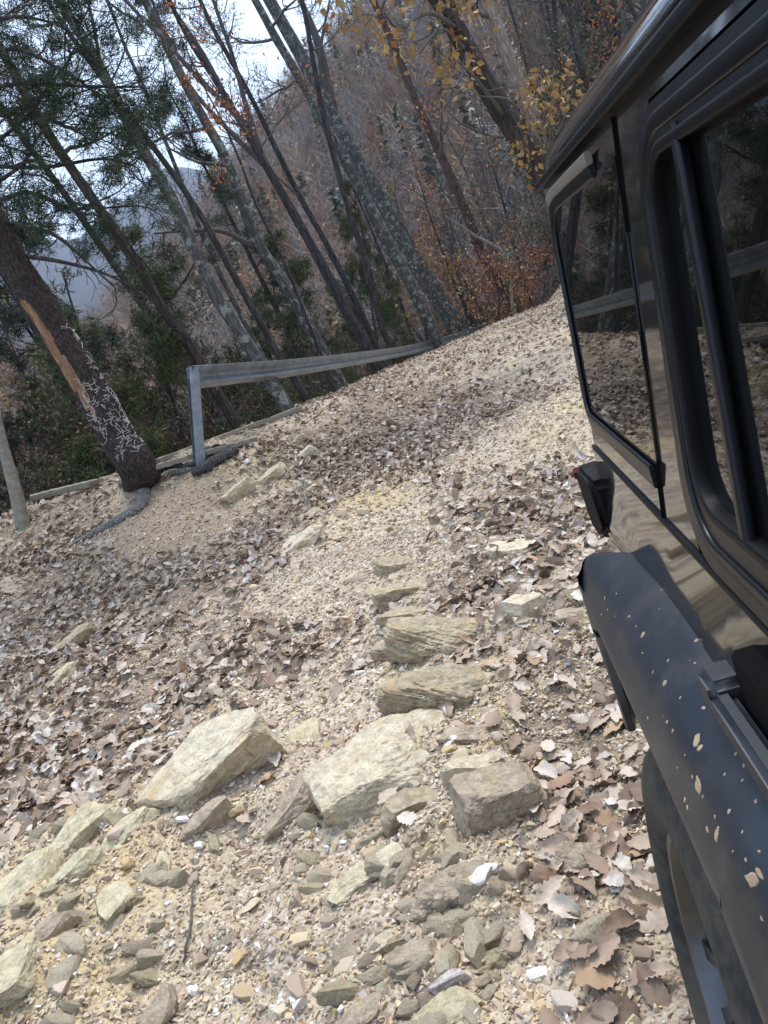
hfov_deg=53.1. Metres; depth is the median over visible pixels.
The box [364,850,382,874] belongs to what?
rock fragment
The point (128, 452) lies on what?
scarred pine tree
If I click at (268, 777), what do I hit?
fallen leaf
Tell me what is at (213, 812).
rock
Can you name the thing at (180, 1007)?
rock fragment
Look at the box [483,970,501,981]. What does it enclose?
rock fragment
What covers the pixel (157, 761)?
fallen leaf
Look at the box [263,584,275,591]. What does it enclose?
loose stone
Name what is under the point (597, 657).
fallen leaf
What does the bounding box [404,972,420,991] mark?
rock fragment
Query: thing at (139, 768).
fallen leaf
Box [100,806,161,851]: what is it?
rock
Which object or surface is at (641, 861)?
loose stone
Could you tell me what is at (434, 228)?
autumn tree
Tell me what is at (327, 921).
loose stone
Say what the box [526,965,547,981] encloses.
loose stone
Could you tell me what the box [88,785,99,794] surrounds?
fallen leaf
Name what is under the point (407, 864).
rock fragment
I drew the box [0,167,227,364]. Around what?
mountains
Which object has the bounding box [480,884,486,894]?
loose stone
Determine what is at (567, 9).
bare tree
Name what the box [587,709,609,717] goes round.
fallen leaf
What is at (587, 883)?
fallen leaf
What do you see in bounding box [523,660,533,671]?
fallen leaf
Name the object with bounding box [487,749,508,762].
fallen leaf
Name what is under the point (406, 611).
rock
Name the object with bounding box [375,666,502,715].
rock
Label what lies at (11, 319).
pine tree
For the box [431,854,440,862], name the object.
rock fragment
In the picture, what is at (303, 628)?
dry twig
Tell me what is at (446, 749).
loose stone
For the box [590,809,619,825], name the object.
fallen leaf
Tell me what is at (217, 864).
loose stone
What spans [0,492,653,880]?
leaf litter
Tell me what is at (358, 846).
rock fragment
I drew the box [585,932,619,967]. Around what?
fallen leaf
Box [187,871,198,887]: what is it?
loose stone
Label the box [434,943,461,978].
rock fragment
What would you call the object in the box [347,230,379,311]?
bare tree
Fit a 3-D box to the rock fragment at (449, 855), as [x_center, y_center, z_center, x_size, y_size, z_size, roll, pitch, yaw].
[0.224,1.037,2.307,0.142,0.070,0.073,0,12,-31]
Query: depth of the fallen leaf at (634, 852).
2.11 m
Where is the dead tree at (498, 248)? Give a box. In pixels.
[399,171,516,313]
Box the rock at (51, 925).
[33,912,81,941]
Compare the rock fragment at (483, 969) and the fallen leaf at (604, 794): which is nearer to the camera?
the rock fragment at (483, 969)
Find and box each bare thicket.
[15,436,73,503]
[146,386,251,453]
[297,352,402,404]
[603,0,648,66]
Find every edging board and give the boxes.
[29,474,114,501]
[155,406,302,463]
[156,437,257,469]
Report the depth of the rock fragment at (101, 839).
3.10 m
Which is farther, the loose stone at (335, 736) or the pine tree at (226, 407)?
the pine tree at (226, 407)
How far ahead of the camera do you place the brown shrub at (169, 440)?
15.86 m
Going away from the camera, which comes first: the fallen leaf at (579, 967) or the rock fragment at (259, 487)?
the fallen leaf at (579, 967)
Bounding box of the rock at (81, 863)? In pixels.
[46,846,105,886]
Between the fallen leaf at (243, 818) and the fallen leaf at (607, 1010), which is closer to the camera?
the fallen leaf at (607, 1010)
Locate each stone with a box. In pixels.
[29,842,36,848]
[52,980,69,995]
[107,824,125,841]
[116,614,128,622]
[121,856,131,870]
[125,900,132,911]
[151,659,159,666]
[156,851,170,870]
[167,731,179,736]
[175,816,189,821]
[178,860,185,866]
[186,704,195,712]
[186,985,192,996]
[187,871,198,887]
[194,841,203,849]
[207,683,219,696]
[214,861,220,871]
[222,852,230,864]
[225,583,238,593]
[227,805,243,816]
[231,949,242,966]
[233,982,255,1001]
[235,849,251,856]
[243,459,250,464]
[243,929,251,935]
[247,634,252,642]
[247,865,262,876]
[248,584,259,590]
[248,806,256,813]
[257,885,267,893]
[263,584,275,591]
[263,772,273,783]
[265,628,282,639]
[265,718,277,726]
[266,947,277,956]
[267,1007,273,1020]
[273,1003,289,1018]
[278,597,288,604]
[284,1012,292,1019]
[286,973,306,998]
[289,931,310,947]
[291,946,299,955]
[300,955,317,964]
[307,483,316,492]
[311,982,321,995]
[313,817,321,826]
[320,916,338,928]
[332,733,342,739]
[332,739,344,746]
[333,956,354,976]
[338,717,347,722]
[346,929,354,944]
[347,974,355,980]
[355,670,364,674]
[357,508,369,514]
[362,846,376,858]
[377,916,388,925]
[404,519,415,525]
[408,779,421,787]
[412,985,423,991]
[422,922,428,934]
[427,968,471,994]
[430,754,435,761]
[434,953,439,963]
[441,744,456,753]
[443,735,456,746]
[450,720,464,726]
[450,748,468,759]
[471,864,491,885]
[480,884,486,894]
[481,685,488,694]
[483,614,489,620]
[484,863,498,873]
[496,839,507,844]
[507,932,523,957]
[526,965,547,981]
[550,989,579,1013]
[569,971,575,977]
[625,1014,640,1023]
[631,944,653,961]
[632,858,645,866]
[635,937,644,943]
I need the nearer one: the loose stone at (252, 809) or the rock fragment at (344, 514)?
the loose stone at (252, 809)
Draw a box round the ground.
[0,286,694,1023]
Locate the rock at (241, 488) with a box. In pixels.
[218,477,257,503]
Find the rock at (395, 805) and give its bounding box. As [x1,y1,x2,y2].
[380,787,437,836]
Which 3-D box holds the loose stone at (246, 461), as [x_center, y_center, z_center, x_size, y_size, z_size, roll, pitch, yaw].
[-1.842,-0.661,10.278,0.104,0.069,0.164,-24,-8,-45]
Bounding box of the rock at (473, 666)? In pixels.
[439,663,484,669]
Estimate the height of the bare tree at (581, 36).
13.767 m
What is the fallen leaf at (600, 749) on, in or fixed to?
on the ground
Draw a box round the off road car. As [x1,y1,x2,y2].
[534,0,767,1023]
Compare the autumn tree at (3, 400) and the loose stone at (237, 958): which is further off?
the autumn tree at (3, 400)
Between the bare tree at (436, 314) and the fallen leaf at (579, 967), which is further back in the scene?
the bare tree at (436, 314)
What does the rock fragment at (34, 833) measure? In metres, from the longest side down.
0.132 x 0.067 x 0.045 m
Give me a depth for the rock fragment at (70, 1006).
2.35 m
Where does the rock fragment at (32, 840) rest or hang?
on the ground
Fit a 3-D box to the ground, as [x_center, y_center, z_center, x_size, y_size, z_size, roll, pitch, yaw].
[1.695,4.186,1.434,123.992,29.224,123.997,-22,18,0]
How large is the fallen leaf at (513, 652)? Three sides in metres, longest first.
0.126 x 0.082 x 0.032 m
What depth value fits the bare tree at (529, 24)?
31.41 m
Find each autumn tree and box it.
[0,293,67,498]
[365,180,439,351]
[401,152,498,326]
[460,0,630,262]
[507,24,556,136]
[543,44,579,143]
[560,0,636,99]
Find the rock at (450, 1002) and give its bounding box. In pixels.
[413,985,484,1023]
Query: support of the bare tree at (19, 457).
on the ground
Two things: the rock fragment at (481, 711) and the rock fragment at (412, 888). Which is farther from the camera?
the rock fragment at (481, 711)
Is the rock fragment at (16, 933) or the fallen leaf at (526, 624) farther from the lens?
the fallen leaf at (526, 624)
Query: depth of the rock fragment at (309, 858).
2.69 m
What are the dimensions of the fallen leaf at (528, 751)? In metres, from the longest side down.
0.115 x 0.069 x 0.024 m
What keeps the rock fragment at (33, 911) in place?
on the ground
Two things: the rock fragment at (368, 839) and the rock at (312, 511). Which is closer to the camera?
the rock fragment at (368, 839)
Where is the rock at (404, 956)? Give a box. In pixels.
[384,937,438,983]
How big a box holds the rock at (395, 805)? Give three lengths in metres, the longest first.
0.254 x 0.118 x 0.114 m
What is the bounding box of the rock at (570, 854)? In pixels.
[550,841,605,875]
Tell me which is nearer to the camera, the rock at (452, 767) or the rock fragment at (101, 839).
the rock at (452, 767)
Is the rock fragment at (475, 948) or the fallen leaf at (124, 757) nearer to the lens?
the rock fragment at (475, 948)
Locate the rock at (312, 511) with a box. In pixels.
[298,507,322,523]
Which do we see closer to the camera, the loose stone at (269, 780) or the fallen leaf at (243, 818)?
the fallen leaf at (243, 818)
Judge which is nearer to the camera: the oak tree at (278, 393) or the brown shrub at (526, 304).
the oak tree at (278, 393)
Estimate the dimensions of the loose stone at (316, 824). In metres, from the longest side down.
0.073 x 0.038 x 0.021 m
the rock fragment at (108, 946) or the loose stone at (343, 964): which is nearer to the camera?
the loose stone at (343, 964)
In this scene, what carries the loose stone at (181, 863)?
on the ground
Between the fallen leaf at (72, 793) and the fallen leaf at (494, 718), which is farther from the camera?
the fallen leaf at (72, 793)
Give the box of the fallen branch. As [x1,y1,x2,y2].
[160,443,229,476]
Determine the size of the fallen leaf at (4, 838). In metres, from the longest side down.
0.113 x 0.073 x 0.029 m
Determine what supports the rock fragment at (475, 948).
on the ground
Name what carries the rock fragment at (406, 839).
on the ground
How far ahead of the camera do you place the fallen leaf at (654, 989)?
1.72 m
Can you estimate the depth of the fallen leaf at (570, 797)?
2.40 m
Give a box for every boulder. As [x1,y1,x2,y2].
[137,707,289,809]
[302,707,445,825]
[449,760,548,837]
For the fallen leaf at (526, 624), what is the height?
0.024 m
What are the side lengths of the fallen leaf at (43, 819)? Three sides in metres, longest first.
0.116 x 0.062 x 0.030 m
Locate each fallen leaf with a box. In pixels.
[0,833,15,844]
[7,801,18,818]
[8,822,20,839]
[26,778,39,792]
[26,822,40,830]
[39,813,50,823]
[51,798,73,812]
[59,788,73,812]
[71,784,82,796]
[73,790,88,806]
[83,775,103,784]
[86,792,104,801]
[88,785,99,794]
[97,768,102,775]
[98,782,112,791]
[114,779,131,798]
[121,749,136,761]
[127,738,146,750]
[134,755,143,772]
[149,752,167,766]
[175,725,191,738]
[236,814,252,822]
[256,770,279,784]
[258,905,277,923]
[267,752,280,765]
[377,786,397,804]
[397,810,418,825]
[405,724,415,741]
[437,700,453,716]
[455,652,473,663]
[478,637,493,650]
[479,708,496,722]
[481,659,494,665]
[484,705,501,726]
[487,663,502,669]
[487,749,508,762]
[504,661,516,678]
[506,693,521,711]
[508,646,521,657]
[508,732,521,749]
[510,705,529,728]
[512,617,530,627]
[517,677,531,691]
[518,908,535,939]
[519,754,532,765]
[520,743,542,759]
[523,650,541,658]
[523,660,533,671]
[526,654,539,664]
[528,757,544,768]
[529,761,557,778]
[529,802,542,812]
[529,864,562,884]
[531,805,546,821]
[533,584,546,592]
[533,752,542,758]
[535,678,550,685]
[535,875,565,905]
[536,823,559,837]
[537,821,560,846]
[538,647,547,662]
[538,779,547,787]
[538,833,572,855]
[539,1005,559,1023]
[540,739,554,751]
[540,893,583,918]
[543,804,564,829]
[544,780,552,792]
[547,619,560,624]
[547,752,565,761]
[548,797,566,810]
[549,758,575,767]
[551,578,562,585]
[551,769,576,789]
[551,939,578,961]
[554,787,574,796]
[555,674,577,688]
[557,809,582,837]
[558,746,572,763]
[558,818,586,833]
[560,583,571,587]
[564,825,579,843]
[564,866,580,872]
[565,711,587,724]
[565,786,578,805]
[567,582,578,589]
[567,712,590,723]
[567,911,580,914]
[569,942,598,958]
[570,589,582,602]
[570,868,596,895]
[572,755,591,769]
[572,957,591,993]
[574,566,581,571]
[575,722,588,730]
[575,870,599,877]
[575,959,619,989]
[575,999,620,1023]
[581,789,608,814]
[581,850,607,873]
[583,777,596,787]
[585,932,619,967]
[586,991,640,1023]
[587,708,614,732]
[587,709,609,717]
[587,830,599,842]
[590,744,609,766]
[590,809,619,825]
[592,647,602,663]
[593,778,617,788]
[595,861,613,885]
[598,755,617,780]
[600,841,618,859]
[600,907,638,932]
[601,781,621,811]
[602,873,624,886]
[603,719,623,736]
[603,798,618,804]
[604,703,620,712]
[606,690,617,703]
[606,717,622,733]
[606,823,628,841]
[606,851,631,869]
[607,862,625,892]
[610,711,621,722]
[612,764,637,778]
[614,833,630,857]
[616,780,640,801]
[618,799,643,810]
[622,868,659,890]
[622,868,660,895]
[623,902,651,921]
[624,742,637,759]
[626,800,640,819]
[626,832,650,849]
[626,886,663,909]
[627,776,642,801]
[627,848,650,856]
[628,907,667,934]
[630,961,646,985]
[633,861,647,870]
[635,960,671,1009]
[643,743,648,751]
[644,959,676,979]
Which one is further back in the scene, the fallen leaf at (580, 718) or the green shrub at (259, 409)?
the green shrub at (259, 409)
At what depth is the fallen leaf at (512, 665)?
3.22 m
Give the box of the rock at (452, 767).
[439,751,509,787]
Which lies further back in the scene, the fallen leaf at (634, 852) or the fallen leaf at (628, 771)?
the fallen leaf at (628, 771)
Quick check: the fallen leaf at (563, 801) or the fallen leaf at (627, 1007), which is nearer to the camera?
the fallen leaf at (627, 1007)
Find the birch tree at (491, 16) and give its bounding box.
[400,0,551,184]
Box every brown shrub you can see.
[0,408,74,511]
[8,383,223,503]
[14,345,232,502]
[24,403,223,488]
[285,323,397,406]
[353,324,427,380]
[490,288,552,321]
[507,196,557,277]
[530,203,554,278]
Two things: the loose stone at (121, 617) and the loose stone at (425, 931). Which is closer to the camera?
the loose stone at (425, 931)
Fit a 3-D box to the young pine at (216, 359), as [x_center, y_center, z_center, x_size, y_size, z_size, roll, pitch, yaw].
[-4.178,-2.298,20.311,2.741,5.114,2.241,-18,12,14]
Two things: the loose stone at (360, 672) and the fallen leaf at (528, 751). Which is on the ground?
the loose stone at (360, 672)
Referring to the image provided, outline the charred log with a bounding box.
[191,446,238,475]
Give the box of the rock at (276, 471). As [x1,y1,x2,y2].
[257,462,287,484]
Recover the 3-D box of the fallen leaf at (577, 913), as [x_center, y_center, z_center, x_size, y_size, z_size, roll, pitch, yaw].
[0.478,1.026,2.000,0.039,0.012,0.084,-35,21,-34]
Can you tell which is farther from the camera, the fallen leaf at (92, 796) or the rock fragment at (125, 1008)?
the fallen leaf at (92, 796)
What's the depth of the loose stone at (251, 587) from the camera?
6.23 m
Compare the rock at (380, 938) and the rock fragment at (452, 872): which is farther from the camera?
the rock fragment at (452, 872)
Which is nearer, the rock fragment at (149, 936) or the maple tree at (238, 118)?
the rock fragment at (149, 936)
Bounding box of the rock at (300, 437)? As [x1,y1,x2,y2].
[291,433,307,443]
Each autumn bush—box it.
[0,337,259,501]
[389,183,547,353]
[438,211,557,332]
[487,297,535,319]
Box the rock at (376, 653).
[368,642,386,662]
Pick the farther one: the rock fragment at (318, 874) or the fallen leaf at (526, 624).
the fallen leaf at (526, 624)
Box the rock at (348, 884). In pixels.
[326,861,369,906]
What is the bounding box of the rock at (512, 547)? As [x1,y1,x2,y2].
[485,538,535,557]
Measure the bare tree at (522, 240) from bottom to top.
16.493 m
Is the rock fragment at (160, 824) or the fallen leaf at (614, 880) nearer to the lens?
the fallen leaf at (614, 880)
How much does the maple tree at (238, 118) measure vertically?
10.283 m
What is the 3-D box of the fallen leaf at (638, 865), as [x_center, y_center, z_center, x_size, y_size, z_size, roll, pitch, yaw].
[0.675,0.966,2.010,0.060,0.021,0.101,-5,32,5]
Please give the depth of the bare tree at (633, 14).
27.96 m
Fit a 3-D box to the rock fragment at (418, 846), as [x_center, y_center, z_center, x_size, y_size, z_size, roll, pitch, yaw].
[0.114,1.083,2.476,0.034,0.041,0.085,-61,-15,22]
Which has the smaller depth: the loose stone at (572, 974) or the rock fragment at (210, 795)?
the loose stone at (572, 974)
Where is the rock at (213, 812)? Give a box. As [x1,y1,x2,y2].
[179,795,234,840]
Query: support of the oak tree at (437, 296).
on the ground
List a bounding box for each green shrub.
[0,432,84,516]
[128,382,280,450]
[205,353,376,434]
[277,327,392,411]
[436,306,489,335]
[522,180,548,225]
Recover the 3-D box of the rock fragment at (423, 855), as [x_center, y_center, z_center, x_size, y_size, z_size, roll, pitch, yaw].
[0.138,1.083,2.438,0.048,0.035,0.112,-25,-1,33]
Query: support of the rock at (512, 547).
on the ground
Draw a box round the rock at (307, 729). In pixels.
[286,717,320,743]
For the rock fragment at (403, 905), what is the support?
on the ground
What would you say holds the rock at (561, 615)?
on the ground
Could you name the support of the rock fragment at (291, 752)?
on the ground
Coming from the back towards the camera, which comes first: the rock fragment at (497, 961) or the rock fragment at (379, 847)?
the rock fragment at (379, 847)
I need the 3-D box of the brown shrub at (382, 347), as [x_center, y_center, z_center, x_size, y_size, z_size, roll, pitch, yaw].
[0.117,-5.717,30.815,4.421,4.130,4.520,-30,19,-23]
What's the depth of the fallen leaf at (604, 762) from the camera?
2.48 m
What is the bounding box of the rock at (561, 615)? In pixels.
[555,606,585,623]
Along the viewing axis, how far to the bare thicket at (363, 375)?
25.25 m
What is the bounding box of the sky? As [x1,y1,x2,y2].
[0,0,364,239]
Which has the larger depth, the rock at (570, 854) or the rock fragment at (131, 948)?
the rock fragment at (131, 948)
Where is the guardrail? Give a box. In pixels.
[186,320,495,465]
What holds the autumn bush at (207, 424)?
on the ground
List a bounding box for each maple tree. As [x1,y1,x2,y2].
[123,0,384,373]
[155,0,336,391]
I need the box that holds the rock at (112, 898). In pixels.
[96,880,136,922]
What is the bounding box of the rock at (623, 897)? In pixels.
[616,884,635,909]
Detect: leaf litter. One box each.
[0,284,576,555]
[0,373,594,762]
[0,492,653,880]
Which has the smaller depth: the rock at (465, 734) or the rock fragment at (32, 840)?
the rock at (465, 734)
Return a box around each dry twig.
[182,859,194,961]
[291,621,322,629]
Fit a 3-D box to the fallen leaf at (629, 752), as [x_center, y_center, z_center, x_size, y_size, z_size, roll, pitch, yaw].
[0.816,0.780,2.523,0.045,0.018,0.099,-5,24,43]
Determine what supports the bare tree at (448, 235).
on the ground
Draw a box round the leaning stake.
[0,411,30,531]
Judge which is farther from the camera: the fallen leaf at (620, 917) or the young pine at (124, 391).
the young pine at (124, 391)
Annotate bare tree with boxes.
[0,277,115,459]
[3,410,45,487]
[321,245,384,372]
[322,133,455,354]
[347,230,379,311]
[353,227,448,353]
[355,270,385,369]
[380,264,413,340]
[400,282,434,349]
[410,88,491,327]
[419,132,496,338]
[429,268,447,333]
[430,100,529,308]
[435,227,483,311]
[437,209,497,320]
[448,221,534,320]
[464,118,557,307]
[465,127,553,295]
[468,131,526,294]
[470,140,514,289]
[470,212,524,319]
[481,0,569,189]
[495,162,557,306]
[502,148,533,243]
[505,144,560,291]
[508,231,552,305]
[510,5,580,111]
[511,16,546,93]
[515,0,584,117]
[518,0,609,122]
[519,193,555,296]
[524,0,608,110]
[526,208,557,284]
[531,0,643,52]
[539,0,611,73]
[564,0,645,72]
[577,0,633,49]
[604,0,645,27]
[624,0,645,11]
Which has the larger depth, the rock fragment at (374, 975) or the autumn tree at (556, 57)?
the autumn tree at (556, 57)
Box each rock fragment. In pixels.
[3,927,29,944]
[10,903,33,916]
[17,996,27,1006]
[19,894,35,908]
[25,906,40,918]
[27,838,39,846]
[28,824,49,837]
[39,883,59,895]
[39,1011,77,1023]
[45,955,82,993]
[53,819,67,833]
[53,928,77,954]
[56,1000,85,1013]
[57,891,81,911]
[60,931,89,957]
[65,910,90,926]
[66,875,76,882]
[68,848,76,854]
[90,781,104,786]
[97,832,107,843]
[102,811,125,826]
[102,942,114,952]
[106,913,126,931]
[106,963,138,984]
[121,938,157,957]
[121,1005,134,1013]
[129,968,160,986]
[132,885,139,895]
[132,896,143,906]
[133,872,139,879]
[136,948,163,969]
[137,861,167,884]
[144,932,155,940]
[145,870,169,886]
[147,918,165,934]
[157,819,164,828]
[167,868,190,887]
[167,955,178,972]
[177,1002,185,1016]
[200,790,220,800]
[207,832,222,855]
[212,931,239,953]
[239,464,247,470]
[242,784,252,791]
[253,834,260,840]
[255,485,264,490]
[260,941,270,959]
[287,750,296,754]
[290,831,300,841]
[292,862,307,877]
[295,851,320,866]
[296,812,322,830]
[296,882,324,894]
[306,867,331,882]
[315,980,358,1005]
[316,962,330,975]
[322,818,330,829]
[327,964,333,975]
[331,942,358,966]
[335,511,347,517]
[336,821,348,828]
[343,575,370,583]
[344,830,356,838]
[356,839,362,850]
[356,965,388,984]
[357,942,382,969]
[359,831,384,846]
[364,585,379,596]
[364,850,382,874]
[369,870,381,881]
[373,805,382,815]
[374,980,388,996]
[375,844,386,850]
[379,865,396,889]
[385,934,405,953]
[388,573,398,581]
[389,848,413,868]
[393,897,413,913]
[394,854,419,884]
[395,951,434,979]
[395,999,419,1018]
[396,915,413,922]
[398,571,411,577]
[399,1019,419,1023]
[402,834,410,847]
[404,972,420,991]
[407,875,418,895]
[408,775,423,784]
[409,909,427,923]
[414,841,422,854]
[416,992,434,1007]
[418,843,434,861]
[419,1012,446,1023]
[425,912,442,922]
[425,915,463,940]
[428,969,436,982]
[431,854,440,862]
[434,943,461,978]
[439,645,456,653]
[441,842,467,869]
[443,908,477,923]
[445,827,460,848]
[447,869,457,876]
[449,876,457,886]
[455,877,483,904]
[458,860,487,877]
[461,917,485,928]
[462,992,481,1023]
[463,916,487,968]
[466,707,495,718]
[469,645,475,652]
[475,964,493,975]
[475,973,491,989]
[479,984,498,1002]
[481,576,492,584]
[483,947,508,968]
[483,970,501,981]
[484,921,503,946]
[485,876,505,896]
[486,942,498,949]
[491,946,514,961]
[558,586,572,601]
[569,913,612,944]
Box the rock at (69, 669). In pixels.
[44,661,75,687]
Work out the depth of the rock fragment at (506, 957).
1.99 m
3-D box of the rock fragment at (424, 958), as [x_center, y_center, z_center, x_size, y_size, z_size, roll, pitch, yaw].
[0.088,1.195,2.010,0.125,0.067,0.052,-18,18,12]
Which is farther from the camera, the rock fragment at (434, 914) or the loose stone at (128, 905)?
the loose stone at (128, 905)
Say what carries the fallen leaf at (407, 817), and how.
on the ground
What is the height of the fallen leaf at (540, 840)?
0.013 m
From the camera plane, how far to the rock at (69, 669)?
5.82 m
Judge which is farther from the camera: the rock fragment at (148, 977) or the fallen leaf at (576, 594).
the fallen leaf at (576, 594)
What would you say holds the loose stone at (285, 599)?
on the ground
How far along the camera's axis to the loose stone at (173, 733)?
4.02 m
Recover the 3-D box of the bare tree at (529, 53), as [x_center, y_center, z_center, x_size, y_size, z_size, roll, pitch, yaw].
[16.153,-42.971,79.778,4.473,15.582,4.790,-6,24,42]
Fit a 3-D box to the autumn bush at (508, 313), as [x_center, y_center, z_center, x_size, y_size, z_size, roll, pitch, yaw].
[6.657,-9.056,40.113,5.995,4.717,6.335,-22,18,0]
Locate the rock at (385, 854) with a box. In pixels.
[376,842,403,867]
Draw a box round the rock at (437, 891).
[410,858,481,914]
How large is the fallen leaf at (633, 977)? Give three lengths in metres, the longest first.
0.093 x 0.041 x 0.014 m
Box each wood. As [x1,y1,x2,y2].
[0,0,647,488]
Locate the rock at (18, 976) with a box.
[0,930,41,1008]
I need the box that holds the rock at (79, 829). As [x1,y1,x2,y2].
[49,801,120,856]
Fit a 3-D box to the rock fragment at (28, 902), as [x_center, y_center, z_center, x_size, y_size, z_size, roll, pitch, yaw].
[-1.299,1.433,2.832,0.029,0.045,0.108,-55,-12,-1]
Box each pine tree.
[0,0,201,543]
[0,98,245,429]
[0,171,140,489]
[0,273,177,488]
[1,8,243,429]
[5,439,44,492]
[122,0,327,396]
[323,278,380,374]
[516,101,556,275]
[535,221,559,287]
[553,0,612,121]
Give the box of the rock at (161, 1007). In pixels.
[137,983,176,1023]
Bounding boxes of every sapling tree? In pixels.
[39,0,309,403]
[66,0,270,360]
[159,0,387,367]
[295,0,399,364]
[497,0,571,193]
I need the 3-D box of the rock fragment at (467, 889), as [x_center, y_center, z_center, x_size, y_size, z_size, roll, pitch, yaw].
[0.252,1.066,2.158,0.119,0.068,0.063,6,-7,5]
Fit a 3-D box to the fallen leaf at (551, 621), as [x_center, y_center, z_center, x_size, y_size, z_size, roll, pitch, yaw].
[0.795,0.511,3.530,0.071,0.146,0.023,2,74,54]
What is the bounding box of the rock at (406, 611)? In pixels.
[375,605,427,626]
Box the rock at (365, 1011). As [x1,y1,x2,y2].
[336,992,382,1023]
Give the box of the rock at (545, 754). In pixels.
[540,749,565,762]
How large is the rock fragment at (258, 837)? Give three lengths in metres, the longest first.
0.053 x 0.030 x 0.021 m
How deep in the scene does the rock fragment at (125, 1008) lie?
2.36 m
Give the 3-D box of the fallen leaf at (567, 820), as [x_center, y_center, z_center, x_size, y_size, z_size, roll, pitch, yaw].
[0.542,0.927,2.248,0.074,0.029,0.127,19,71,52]
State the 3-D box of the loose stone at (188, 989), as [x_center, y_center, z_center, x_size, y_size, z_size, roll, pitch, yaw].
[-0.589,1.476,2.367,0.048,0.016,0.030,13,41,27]
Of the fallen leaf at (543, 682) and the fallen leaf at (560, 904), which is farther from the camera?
the fallen leaf at (543, 682)
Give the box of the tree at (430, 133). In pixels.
[370,0,521,315]
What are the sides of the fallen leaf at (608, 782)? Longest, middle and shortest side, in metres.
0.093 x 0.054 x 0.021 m
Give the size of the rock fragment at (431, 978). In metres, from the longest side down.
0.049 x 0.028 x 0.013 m
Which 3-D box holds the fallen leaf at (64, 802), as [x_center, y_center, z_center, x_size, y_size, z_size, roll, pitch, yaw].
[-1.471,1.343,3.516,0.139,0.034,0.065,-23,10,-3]
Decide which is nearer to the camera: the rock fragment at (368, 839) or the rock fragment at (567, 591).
the rock fragment at (368, 839)
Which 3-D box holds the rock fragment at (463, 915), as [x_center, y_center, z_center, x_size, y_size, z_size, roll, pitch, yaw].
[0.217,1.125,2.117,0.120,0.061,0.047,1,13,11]
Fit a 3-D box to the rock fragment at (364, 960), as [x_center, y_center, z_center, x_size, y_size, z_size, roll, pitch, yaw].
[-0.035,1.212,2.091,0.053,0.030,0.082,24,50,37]
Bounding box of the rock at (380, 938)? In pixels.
[367,931,394,953]
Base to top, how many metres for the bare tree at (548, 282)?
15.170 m
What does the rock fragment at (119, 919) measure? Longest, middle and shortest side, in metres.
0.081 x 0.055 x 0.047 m
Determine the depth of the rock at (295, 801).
2.95 m
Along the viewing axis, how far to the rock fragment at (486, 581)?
4.48 m
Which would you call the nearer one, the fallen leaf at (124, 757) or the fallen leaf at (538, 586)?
the fallen leaf at (538, 586)
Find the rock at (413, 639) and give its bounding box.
[382,617,479,662]
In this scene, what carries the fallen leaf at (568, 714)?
on the fallen leaf at (595, 720)
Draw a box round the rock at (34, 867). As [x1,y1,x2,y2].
[0,846,65,914]
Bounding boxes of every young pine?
[8,382,108,469]
[23,264,178,486]
[44,392,102,478]
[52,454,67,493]
[104,226,265,421]
[109,217,226,449]
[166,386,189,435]
[174,382,207,430]
[183,331,256,433]
[220,334,296,419]
[243,279,311,417]
[263,225,361,403]
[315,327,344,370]
[325,280,385,373]
[331,177,417,366]
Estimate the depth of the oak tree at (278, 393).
13.04 m
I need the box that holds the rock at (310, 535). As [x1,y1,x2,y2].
[282,524,326,552]
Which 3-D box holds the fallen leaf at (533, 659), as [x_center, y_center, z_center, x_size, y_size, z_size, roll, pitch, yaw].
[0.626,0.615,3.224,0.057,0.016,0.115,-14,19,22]
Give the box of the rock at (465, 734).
[436,724,493,744]
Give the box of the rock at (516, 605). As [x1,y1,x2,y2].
[498,592,546,621]
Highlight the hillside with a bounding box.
[48,0,647,481]
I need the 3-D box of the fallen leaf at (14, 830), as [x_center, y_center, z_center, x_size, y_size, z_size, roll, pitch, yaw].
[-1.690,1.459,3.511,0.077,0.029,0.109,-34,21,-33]
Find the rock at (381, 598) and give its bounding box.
[371,579,425,612]
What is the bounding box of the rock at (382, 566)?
[373,555,416,575]
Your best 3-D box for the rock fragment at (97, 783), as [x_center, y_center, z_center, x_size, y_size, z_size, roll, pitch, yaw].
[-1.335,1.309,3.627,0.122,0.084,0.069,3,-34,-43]
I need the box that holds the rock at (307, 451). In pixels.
[297,444,319,458]
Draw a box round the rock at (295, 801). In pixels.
[263,770,318,845]
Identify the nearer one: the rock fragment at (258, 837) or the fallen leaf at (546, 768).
the fallen leaf at (546, 768)
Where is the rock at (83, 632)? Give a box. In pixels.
[42,622,97,659]
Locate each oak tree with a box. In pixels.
[1,0,298,416]
[26,0,347,389]
[173,0,445,348]
[212,0,468,334]
[314,0,584,204]
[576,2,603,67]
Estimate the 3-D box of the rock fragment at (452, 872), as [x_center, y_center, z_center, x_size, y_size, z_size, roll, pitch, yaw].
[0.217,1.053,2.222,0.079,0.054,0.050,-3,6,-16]
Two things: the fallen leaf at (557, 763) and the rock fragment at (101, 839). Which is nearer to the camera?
the fallen leaf at (557, 763)
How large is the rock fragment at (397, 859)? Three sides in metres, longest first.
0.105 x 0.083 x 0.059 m

